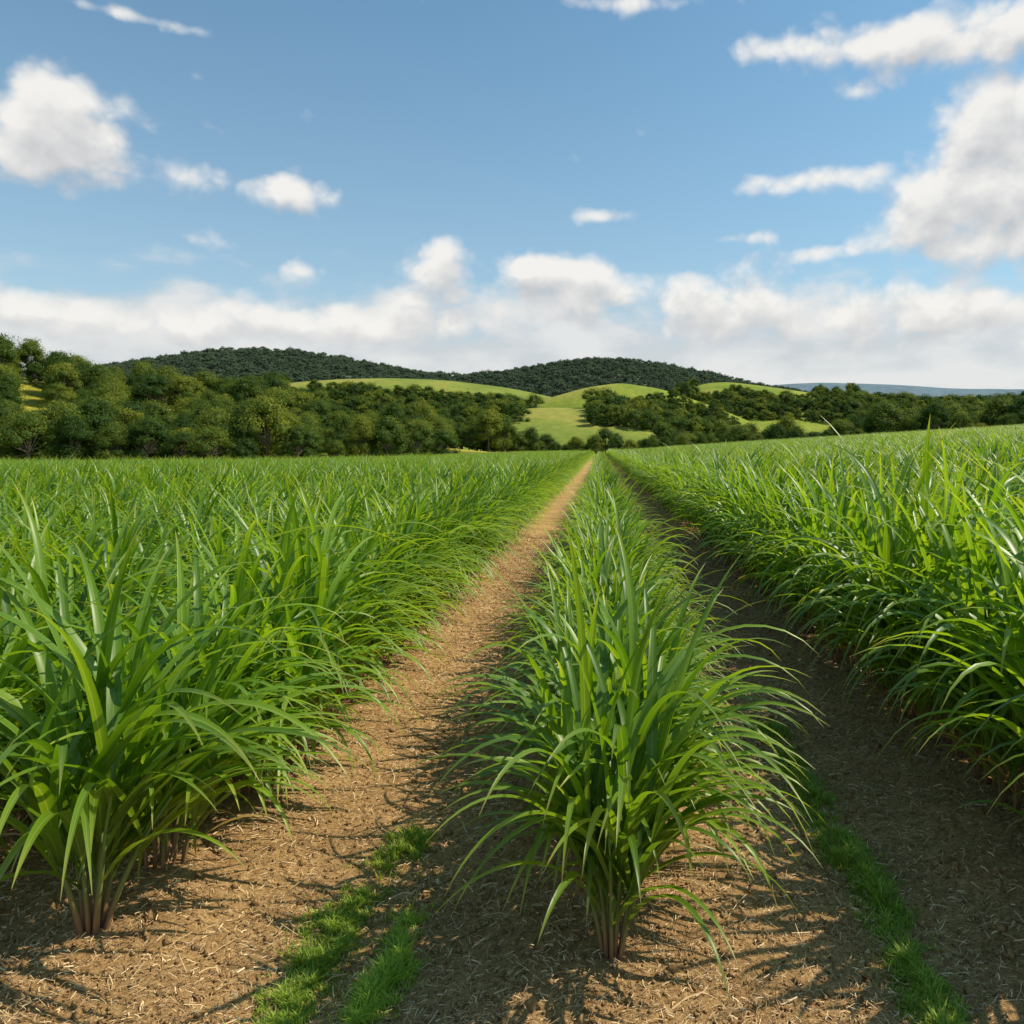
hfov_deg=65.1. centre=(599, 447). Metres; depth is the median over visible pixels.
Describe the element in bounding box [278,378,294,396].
tree
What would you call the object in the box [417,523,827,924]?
sugarcane plant
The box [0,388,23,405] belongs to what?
tree
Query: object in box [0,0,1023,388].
sky
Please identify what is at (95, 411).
tree
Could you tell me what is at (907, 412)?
tree
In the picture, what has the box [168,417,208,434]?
tree
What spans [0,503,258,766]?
sugarcane plant
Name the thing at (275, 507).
sugarcane plant
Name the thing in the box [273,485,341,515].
sugarcane plant
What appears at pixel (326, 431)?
tree
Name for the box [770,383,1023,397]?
distant hills
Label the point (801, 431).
tree
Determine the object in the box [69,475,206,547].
sugarcane plant
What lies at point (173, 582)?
sugarcane plant
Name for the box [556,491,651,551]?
sugarcane plant
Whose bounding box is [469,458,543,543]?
sugarcane plant
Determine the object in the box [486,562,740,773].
sugarcane plant
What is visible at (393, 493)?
sugarcane plant
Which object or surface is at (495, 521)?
sugarcane plant
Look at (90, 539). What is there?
sugarcane plant
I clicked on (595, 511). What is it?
sugarcane plant
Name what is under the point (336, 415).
tree
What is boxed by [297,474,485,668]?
sugarcane plant
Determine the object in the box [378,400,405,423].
tree
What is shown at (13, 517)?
sugarcane plant
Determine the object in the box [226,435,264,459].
tree
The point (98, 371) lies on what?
tree
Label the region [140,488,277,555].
sugarcane plant
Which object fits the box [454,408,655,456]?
meadow slope
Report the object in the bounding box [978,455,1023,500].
sugarcane plant
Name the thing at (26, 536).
sugarcane plant
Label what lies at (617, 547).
sugarcane plant
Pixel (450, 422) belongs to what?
tree
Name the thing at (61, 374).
tree
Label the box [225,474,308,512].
sugarcane plant
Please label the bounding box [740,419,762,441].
tree
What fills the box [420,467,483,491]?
sugarcane plant
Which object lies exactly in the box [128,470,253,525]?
sugarcane plant
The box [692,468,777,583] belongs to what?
sugarcane plant
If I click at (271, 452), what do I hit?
tree
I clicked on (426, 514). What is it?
sugarcane plant
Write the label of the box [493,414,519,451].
tree
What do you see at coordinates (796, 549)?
sugarcane plant
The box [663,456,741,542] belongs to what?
sugarcane plant
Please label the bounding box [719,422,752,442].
tree
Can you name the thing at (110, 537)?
sugarcane plant
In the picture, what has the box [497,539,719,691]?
sugarcane plant
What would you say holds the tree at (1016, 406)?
on the ground
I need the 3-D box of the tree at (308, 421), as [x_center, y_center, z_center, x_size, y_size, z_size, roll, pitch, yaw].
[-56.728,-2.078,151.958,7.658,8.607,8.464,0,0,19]
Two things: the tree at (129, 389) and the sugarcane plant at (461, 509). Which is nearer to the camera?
the sugarcane plant at (461, 509)
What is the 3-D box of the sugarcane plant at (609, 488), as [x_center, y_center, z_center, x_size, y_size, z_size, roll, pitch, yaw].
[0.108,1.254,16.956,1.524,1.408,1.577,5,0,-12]
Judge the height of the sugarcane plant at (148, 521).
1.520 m
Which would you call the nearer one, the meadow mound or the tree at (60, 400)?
the tree at (60, 400)
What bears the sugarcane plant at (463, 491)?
on the ground
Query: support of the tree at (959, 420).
on the ground
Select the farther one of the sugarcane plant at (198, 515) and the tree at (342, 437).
the tree at (342, 437)
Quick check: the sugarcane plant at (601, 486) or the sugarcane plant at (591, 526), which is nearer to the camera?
the sugarcane plant at (591, 526)
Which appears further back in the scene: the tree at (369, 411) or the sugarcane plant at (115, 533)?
the tree at (369, 411)
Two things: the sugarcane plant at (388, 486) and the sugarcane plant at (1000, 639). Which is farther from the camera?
the sugarcane plant at (388, 486)
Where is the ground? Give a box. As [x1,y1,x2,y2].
[0,457,1023,1023]
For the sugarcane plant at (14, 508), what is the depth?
10.93 m
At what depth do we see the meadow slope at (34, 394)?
186.62 m
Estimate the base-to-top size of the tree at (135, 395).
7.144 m
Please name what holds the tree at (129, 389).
on the meadow slope at (34, 394)
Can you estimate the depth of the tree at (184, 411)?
154.86 m
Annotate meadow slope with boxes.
[16,378,489,457]
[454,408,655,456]
[693,382,856,433]
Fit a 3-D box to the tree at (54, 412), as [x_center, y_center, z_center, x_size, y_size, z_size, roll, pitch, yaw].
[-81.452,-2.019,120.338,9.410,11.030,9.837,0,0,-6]
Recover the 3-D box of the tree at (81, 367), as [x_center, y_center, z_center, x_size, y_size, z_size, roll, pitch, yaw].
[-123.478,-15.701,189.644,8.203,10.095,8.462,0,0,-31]
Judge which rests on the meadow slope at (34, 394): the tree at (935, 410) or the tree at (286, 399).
the tree at (286, 399)
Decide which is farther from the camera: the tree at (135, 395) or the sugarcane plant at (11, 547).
the tree at (135, 395)
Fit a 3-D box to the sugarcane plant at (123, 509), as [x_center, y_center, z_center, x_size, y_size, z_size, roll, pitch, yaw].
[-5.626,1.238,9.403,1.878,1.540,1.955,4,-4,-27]
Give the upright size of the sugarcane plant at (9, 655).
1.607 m
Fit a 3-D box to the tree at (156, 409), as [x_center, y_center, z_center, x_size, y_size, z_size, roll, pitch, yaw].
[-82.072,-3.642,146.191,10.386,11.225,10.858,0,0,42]
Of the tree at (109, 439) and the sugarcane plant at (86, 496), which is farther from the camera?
the tree at (109, 439)
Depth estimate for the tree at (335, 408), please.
185.62 m
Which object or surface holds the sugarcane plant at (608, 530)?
on the ground
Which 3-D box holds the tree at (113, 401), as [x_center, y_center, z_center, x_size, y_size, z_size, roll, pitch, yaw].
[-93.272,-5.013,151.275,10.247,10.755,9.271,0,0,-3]
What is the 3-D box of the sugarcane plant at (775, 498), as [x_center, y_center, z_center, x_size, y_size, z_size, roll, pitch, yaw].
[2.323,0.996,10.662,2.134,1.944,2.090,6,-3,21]
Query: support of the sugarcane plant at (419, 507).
on the ground
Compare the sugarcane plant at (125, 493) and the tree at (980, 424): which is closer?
the sugarcane plant at (125, 493)
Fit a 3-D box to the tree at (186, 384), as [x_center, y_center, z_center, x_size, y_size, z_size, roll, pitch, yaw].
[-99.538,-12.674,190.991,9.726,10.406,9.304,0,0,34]
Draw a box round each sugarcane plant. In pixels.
[0,475,109,582]
[0,478,68,543]
[0,481,69,528]
[0,484,18,535]
[0,484,105,534]
[0,485,237,833]
[0,490,262,684]
[0,495,77,572]
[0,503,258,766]
[0,504,216,671]
[0,519,75,648]
[0,522,45,568]
[0,525,79,631]
[0,525,401,935]
[0,531,92,854]
[0,531,349,884]
[1,481,86,557]
[1,495,175,649]
[1,549,376,884]
[2,482,89,529]
[3,506,41,532]
[12,476,229,607]
[12,480,131,534]
[16,469,98,520]
[19,498,121,556]
[26,486,227,591]
[28,482,97,512]
[38,472,143,547]
[52,475,156,526]
[60,477,192,540]
[61,483,153,515]
[64,490,194,551]
[65,493,211,555]
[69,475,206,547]
[77,477,174,512]
[77,526,436,813]
[79,491,451,767]
[95,470,267,598]
[107,474,204,519]
[118,472,227,517]
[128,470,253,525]
[129,478,202,509]
[133,476,198,511]
[136,514,277,635]
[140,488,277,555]
[142,485,279,558]
[142,509,302,613]
[152,468,457,746]
[160,468,266,525]
[162,473,452,719]
[168,496,225,535]
[173,479,341,587]
[174,479,237,512]
[182,478,299,549]
[187,472,281,524]
[193,472,445,682]
[202,483,268,512]
[203,470,320,550]
[211,480,355,555]
[212,478,272,499]
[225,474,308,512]
[236,485,325,532]
[242,467,311,508]
[243,465,325,506]
[253,496,463,701]
[260,475,355,518]
[263,478,385,550]
[263,486,402,544]
[269,478,327,521]
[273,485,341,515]
[282,482,372,510]
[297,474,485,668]
[304,464,356,503]
[304,475,408,523]
[309,481,375,505]
[311,473,384,507]
[315,481,419,532]
[319,480,493,615]
[321,482,476,660]
[324,465,409,511]
[332,491,479,646]
[338,475,494,636]
[339,466,408,500]
[339,477,440,514]
[351,460,513,602]
[354,467,415,508]
[355,489,409,537]
[357,469,506,610]
[364,490,509,621]
[365,467,452,511]
[370,489,430,512]
[378,476,498,607]
[388,514,822,1001]
[389,462,520,588]
[393,476,436,499]
[396,473,449,496]
[398,471,520,596]
[409,483,526,578]
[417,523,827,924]
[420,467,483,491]
[427,463,525,571]
[429,489,511,583]
[430,479,527,547]
[432,484,524,567]
[432,550,807,921]
[434,472,530,573]
[439,462,526,531]
[441,561,759,820]
[460,473,528,551]
[467,513,727,699]
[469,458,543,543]
[473,480,535,551]
[474,479,527,558]
[482,464,550,534]
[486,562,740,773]
[487,475,535,537]
[488,506,717,675]
[490,479,541,544]
[490,512,702,663]
[490,517,751,732]
[492,475,547,538]
[494,544,741,748]
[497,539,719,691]
[517,518,691,637]
[518,507,705,637]
[524,521,679,633]
[525,489,697,623]
[529,497,662,592]
[531,504,664,602]
[533,502,693,612]
[536,507,684,598]
[545,491,657,559]
[548,485,691,584]
[549,488,646,549]
[553,479,626,538]
[554,476,657,550]
[554,483,653,548]
[554,491,666,557]
[555,509,664,577]
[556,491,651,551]
[556,496,635,558]
[557,480,638,528]
[559,472,638,518]
[560,475,645,521]
[562,500,642,556]
[566,487,647,527]
[579,477,637,510]
[662,449,760,550]
[663,446,741,540]
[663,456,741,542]
[664,441,767,548]
[668,447,773,556]
[668,458,740,533]
[671,462,729,545]
[674,446,777,566]
[675,448,797,573]
[676,439,772,552]
[677,451,779,561]
[683,461,778,558]
[684,445,787,569]
[691,454,801,580]
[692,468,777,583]
[693,442,836,599]
[693,466,778,576]
[695,456,818,594]
[699,456,815,589]
[700,442,855,605]
[700,448,867,610]
[713,448,872,634]
[719,470,867,625]
[725,448,911,616]
[736,438,940,652]
[736,439,942,662]
[738,452,822,480]
[740,459,902,642]
[752,479,962,675]
[757,451,851,487]
[762,415,1023,708]
[773,455,821,488]
[774,444,858,486]
[777,463,975,688]
[777,480,1021,722]
[793,448,1023,743]
[793,452,873,482]
[793,458,937,503]
[811,461,910,498]
[812,452,1022,765]
[818,464,1023,789]
[819,458,909,484]
[826,465,891,497]
[830,441,968,518]
[832,447,1023,812]
[835,461,920,495]
[849,461,959,499]
[852,459,1023,822]
[855,472,1005,527]
[870,442,1023,833]
[882,457,987,537]
[882,466,1019,540]
[883,474,1014,539]
[885,459,973,490]
[896,449,1023,526]
[901,461,1023,522]
[905,453,1023,517]
[911,459,1016,495]
[913,450,1023,504]
[924,450,1021,555]
[933,458,1023,503]
[933,464,1005,545]
[937,455,1022,487]
[939,481,1023,536]
[946,549,1023,813]
[970,454,1023,509]
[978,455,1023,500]
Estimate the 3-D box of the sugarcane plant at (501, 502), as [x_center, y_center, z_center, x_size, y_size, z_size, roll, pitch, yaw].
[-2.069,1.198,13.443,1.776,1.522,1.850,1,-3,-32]
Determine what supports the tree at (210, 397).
on the meadow slope at (34, 394)
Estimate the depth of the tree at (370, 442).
142.08 m
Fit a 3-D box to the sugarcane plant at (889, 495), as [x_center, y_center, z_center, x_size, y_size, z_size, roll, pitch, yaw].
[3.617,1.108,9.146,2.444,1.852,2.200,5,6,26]
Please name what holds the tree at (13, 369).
on the meadow slope at (34, 394)
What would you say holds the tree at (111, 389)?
on the meadow slope at (34, 394)
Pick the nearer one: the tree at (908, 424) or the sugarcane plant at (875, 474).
the sugarcane plant at (875, 474)
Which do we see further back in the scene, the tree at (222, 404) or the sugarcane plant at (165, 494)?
the tree at (222, 404)
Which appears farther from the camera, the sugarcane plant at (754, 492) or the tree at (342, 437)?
the tree at (342, 437)
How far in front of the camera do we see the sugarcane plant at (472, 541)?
10.34 m
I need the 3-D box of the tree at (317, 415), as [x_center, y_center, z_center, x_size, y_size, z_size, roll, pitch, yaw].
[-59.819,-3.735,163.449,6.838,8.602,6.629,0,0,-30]
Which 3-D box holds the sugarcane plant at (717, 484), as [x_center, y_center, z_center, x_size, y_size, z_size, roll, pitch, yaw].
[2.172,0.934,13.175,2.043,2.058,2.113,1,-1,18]
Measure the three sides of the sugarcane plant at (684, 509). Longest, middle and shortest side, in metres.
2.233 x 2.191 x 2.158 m
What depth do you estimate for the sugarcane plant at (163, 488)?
14.90 m
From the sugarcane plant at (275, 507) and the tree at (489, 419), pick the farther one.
the tree at (489, 419)
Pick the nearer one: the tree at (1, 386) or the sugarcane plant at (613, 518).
the sugarcane plant at (613, 518)
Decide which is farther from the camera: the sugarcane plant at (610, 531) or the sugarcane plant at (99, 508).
the sugarcane plant at (99, 508)
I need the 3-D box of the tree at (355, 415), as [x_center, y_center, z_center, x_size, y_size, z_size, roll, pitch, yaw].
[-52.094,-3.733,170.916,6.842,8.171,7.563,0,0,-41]
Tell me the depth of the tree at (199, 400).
168.14 m
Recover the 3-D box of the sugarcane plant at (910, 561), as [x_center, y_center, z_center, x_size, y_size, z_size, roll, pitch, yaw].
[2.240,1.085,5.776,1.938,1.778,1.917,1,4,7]
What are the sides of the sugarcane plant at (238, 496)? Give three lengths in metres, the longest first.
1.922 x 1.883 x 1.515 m
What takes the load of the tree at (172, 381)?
on the meadow slope at (34, 394)
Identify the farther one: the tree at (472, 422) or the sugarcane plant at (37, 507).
the tree at (472, 422)
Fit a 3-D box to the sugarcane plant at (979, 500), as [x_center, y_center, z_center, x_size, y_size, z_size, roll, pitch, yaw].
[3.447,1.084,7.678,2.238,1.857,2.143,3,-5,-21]
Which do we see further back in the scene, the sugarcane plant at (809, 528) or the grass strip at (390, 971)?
the sugarcane plant at (809, 528)
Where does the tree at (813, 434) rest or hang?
on the ground
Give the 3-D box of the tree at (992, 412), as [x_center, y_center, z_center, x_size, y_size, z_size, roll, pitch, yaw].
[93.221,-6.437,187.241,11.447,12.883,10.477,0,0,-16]
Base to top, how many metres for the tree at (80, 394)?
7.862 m
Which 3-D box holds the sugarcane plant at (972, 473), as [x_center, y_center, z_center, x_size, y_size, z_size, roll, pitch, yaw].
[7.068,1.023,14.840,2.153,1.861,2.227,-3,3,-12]
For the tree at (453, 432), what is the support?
on the meadow slope at (34, 394)
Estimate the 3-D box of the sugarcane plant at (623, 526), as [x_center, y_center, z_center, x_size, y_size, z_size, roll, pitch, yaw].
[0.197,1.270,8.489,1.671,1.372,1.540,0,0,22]
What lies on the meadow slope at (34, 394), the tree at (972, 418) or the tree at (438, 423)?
the tree at (438, 423)
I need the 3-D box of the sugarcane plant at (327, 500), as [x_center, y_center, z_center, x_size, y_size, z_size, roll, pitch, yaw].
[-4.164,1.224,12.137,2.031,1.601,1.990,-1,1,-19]
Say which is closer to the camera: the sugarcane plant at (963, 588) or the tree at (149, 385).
the sugarcane plant at (963, 588)
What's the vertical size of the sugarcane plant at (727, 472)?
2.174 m
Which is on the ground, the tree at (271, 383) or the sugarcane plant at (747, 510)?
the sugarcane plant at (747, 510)
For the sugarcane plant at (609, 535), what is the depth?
7.56 m
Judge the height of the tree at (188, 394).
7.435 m
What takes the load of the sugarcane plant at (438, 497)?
on the ground
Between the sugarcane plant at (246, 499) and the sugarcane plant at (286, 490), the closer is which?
the sugarcane plant at (246, 499)
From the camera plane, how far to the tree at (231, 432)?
127.63 m
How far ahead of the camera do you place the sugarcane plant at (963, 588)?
4.65 m
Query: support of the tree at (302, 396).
on the meadow slope at (34, 394)
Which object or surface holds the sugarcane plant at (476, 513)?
on the ground
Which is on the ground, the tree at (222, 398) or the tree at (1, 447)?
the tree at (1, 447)
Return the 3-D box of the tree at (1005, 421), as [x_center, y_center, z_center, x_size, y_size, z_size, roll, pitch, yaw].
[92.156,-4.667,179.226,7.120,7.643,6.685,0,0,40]
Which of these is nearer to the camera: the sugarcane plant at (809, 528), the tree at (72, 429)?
the sugarcane plant at (809, 528)
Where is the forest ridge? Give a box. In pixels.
[121,354,704,395]
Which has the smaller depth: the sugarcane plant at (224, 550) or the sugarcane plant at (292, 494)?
the sugarcane plant at (224, 550)
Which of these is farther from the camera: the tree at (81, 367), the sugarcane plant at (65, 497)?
the tree at (81, 367)
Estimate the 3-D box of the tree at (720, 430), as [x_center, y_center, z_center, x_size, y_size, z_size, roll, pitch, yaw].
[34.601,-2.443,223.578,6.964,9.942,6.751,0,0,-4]
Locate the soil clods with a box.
[0,563,1023,1023]
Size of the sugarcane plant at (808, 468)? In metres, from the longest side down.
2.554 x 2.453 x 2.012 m
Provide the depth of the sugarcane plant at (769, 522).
9.57 m
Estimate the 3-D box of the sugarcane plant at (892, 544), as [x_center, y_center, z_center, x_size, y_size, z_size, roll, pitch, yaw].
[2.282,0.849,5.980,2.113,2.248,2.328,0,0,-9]
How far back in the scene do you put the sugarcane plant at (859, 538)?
6.85 m
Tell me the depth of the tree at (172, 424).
142.75 m
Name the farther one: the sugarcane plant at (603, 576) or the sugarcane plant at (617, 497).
the sugarcane plant at (617, 497)
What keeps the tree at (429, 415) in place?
on the meadow slope at (34, 394)
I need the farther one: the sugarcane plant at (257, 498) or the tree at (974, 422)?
the tree at (974, 422)
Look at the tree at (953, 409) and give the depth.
191.56 m
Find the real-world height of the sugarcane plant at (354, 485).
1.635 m
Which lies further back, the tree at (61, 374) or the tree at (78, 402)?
the tree at (61, 374)
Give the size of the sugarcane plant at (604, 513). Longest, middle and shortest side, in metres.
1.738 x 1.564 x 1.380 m
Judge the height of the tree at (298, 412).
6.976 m
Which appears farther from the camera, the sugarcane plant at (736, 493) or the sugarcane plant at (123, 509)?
the sugarcane plant at (736, 493)
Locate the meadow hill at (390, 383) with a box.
[288,378,550,420]
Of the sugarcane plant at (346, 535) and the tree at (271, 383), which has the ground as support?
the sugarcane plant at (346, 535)
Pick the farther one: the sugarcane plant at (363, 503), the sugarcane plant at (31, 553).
the sugarcane plant at (363, 503)
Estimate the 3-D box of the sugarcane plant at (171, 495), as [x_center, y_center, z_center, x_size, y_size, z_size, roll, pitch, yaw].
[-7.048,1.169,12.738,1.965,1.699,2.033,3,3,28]
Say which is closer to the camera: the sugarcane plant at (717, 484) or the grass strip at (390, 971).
the grass strip at (390, 971)
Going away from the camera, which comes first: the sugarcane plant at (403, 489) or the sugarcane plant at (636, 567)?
the sugarcane plant at (636, 567)
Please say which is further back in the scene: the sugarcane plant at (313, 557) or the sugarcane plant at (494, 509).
the sugarcane plant at (494, 509)
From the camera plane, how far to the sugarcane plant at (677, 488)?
16.57 m
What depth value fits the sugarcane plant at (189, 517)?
10.65 m
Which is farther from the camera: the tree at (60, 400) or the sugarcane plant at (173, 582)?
the tree at (60, 400)
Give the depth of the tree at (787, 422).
209.17 m
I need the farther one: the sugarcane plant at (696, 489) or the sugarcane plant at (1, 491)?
the sugarcane plant at (696, 489)
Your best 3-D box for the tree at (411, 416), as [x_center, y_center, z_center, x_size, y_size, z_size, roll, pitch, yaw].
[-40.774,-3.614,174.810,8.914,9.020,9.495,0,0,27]
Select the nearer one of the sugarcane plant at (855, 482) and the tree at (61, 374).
the sugarcane plant at (855, 482)
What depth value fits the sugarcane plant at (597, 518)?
10.78 m
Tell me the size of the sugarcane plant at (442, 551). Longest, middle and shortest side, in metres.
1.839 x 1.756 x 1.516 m
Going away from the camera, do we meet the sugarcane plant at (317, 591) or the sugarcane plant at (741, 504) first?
the sugarcane plant at (317, 591)
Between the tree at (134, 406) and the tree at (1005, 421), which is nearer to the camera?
the tree at (134, 406)
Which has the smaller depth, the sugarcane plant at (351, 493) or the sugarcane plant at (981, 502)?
the sugarcane plant at (981, 502)
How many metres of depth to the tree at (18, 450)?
120.53 m
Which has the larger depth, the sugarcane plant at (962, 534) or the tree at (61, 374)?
the tree at (61, 374)
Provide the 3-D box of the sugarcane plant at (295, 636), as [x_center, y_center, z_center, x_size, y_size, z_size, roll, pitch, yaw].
[-1.878,1.224,4.552,1.808,1.481,1.789,9,4,10]
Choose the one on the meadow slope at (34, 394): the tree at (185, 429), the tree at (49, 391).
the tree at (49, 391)
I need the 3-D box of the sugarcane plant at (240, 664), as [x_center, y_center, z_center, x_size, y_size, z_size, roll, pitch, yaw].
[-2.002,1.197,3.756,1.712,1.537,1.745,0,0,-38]
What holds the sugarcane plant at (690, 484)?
on the ground
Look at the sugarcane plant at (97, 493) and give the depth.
13.31 m
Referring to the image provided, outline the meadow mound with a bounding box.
[537,383,763,432]
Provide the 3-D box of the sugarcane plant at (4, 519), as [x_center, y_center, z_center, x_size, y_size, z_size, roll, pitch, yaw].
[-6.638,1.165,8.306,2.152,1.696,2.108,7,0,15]
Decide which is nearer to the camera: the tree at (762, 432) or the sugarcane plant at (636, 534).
the sugarcane plant at (636, 534)
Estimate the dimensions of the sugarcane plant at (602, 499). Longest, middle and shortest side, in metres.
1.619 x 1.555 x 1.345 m
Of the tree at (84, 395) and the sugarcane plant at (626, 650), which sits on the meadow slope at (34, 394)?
the tree at (84, 395)
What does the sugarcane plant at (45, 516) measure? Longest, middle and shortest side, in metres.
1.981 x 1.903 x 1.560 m
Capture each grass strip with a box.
[220,816,449,1023]
[322,867,447,1023]
[748,719,987,1023]
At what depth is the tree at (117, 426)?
122.65 m
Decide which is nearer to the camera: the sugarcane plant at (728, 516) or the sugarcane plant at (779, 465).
the sugarcane plant at (728, 516)
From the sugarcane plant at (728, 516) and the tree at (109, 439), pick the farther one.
the tree at (109, 439)
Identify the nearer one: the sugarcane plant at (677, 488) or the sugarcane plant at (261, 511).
the sugarcane plant at (261, 511)
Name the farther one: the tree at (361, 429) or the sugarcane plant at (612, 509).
the tree at (361, 429)
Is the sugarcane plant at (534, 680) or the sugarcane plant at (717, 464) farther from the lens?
the sugarcane plant at (717, 464)
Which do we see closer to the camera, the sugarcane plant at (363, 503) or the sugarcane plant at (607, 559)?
the sugarcane plant at (607, 559)
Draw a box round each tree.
[0,364,21,391]
[0,371,31,404]
[0,378,13,391]
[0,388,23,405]
[0,396,17,445]
[0,404,62,459]
[0,408,41,450]
[0,425,16,457]
[1,363,25,379]
[2,400,26,412]
[9,439,42,459]
[24,398,94,459]
[36,383,77,404]
[38,361,86,400]
[45,412,97,460]
[50,399,68,405]
[51,390,78,404]
[67,394,126,459]
[67,397,103,417]
[68,360,91,389]
[69,389,91,401]
[74,387,99,402]
[76,362,118,389]
[76,379,121,398]
[85,424,135,460]
[86,378,131,405]
[88,421,129,458]
[91,374,132,398]
[99,394,123,414]
[107,405,143,449]
[110,396,153,451]
[120,416,175,459]
[124,386,134,401]
[126,382,149,403]
[129,372,180,408]
[131,373,164,401]
[131,415,171,459]
[137,397,177,426]
[161,430,204,459]
[164,374,204,406]
[165,422,178,435]
[168,373,182,405]
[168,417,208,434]
[168,427,202,457]
[170,408,194,419]
[172,395,198,417]
[174,390,197,400]
[174,412,192,422]
[178,402,224,424]
[180,396,209,409]
[180,422,237,459]
[181,406,238,459]
[200,389,223,405]
[203,421,239,459]
[211,402,229,410]
[213,382,245,401]
[215,404,238,417]
[216,394,234,406]
[220,393,235,403]
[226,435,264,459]
[227,398,270,451]
[228,373,268,404]
[235,390,294,456]
[253,389,299,414]
[257,386,289,411]
[258,372,293,393]
[260,437,284,459]
[268,409,306,455]
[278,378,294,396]
[278,422,318,458]
[287,394,303,412]
[290,427,325,457]
[291,410,302,415]
[292,391,320,409]
[296,415,325,429]
[297,409,323,427]
[298,398,334,428]
[298,410,317,424]
[303,424,334,446]
[306,396,333,420]
[320,438,347,457]
[327,402,347,419]
[328,412,353,456]
[328,432,351,457]
[330,410,348,424]
[345,416,375,456]
[347,412,370,423]
[360,438,382,456]
[361,412,381,423]
[364,408,377,414]
[367,412,410,456]
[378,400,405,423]
[388,439,409,456]
[399,411,430,450]
[400,417,437,455]
[412,404,438,424]
[421,426,461,454]
[428,416,451,449]
[443,419,456,438]
[446,424,456,437]
[452,421,466,448]
[456,425,482,449]
[465,418,479,450]
[471,406,506,451]
[480,428,492,451]
[490,438,503,451]
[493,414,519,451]
[712,422,730,442]
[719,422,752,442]
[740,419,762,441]
[750,433,765,440]
[758,427,773,439]
[762,423,786,439]
[773,415,799,438]
[785,428,802,438]
[790,425,806,437]
[805,430,820,437]
[818,428,834,436]
[825,419,842,433]
[831,418,854,435]
[843,414,863,429]
[843,427,858,434]
[844,430,858,435]
[854,399,905,433]
[860,400,895,433]
[891,407,921,427]
[894,416,920,432]
[914,400,954,430]
[924,418,950,429]
[942,402,971,428]
[948,411,973,429]
[962,421,980,427]
[969,415,979,424]
[972,423,988,428]
[975,394,1011,426]
[995,413,1021,425]
[1000,412,1021,425]
[1003,394,1023,423]
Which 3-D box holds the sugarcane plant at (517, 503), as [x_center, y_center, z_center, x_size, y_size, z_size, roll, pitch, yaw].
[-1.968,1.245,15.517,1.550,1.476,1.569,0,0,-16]
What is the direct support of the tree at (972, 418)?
on the ground
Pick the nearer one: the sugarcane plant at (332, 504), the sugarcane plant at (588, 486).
the sugarcane plant at (332, 504)
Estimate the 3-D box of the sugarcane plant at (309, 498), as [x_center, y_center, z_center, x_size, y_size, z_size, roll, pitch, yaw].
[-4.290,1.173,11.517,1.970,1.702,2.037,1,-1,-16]
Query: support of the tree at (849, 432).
on the ground
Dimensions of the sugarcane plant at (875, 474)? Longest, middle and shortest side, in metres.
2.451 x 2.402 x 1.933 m
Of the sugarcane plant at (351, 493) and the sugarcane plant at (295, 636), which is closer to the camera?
the sugarcane plant at (295, 636)
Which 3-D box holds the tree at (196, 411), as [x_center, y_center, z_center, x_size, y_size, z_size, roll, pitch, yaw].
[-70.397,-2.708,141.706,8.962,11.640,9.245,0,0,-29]
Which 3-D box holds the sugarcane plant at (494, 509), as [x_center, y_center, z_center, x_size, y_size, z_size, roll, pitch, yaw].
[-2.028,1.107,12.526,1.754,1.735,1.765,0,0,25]
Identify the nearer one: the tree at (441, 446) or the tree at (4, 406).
the tree at (4, 406)
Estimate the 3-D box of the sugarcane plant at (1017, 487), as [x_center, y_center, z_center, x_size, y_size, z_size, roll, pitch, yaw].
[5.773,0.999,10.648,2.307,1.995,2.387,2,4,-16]
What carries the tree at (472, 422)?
on the meadow slope at (34, 394)
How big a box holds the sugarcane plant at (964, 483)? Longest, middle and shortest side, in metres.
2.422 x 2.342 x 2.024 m
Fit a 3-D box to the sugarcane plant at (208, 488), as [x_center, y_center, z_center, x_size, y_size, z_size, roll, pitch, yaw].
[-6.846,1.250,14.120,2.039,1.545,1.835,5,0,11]
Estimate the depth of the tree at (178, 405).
171.72 m
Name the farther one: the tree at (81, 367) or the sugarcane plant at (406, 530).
the tree at (81, 367)
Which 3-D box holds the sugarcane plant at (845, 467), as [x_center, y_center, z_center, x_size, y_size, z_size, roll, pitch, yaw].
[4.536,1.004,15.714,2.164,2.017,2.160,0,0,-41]
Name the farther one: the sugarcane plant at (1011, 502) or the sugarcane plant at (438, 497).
the sugarcane plant at (438, 497)

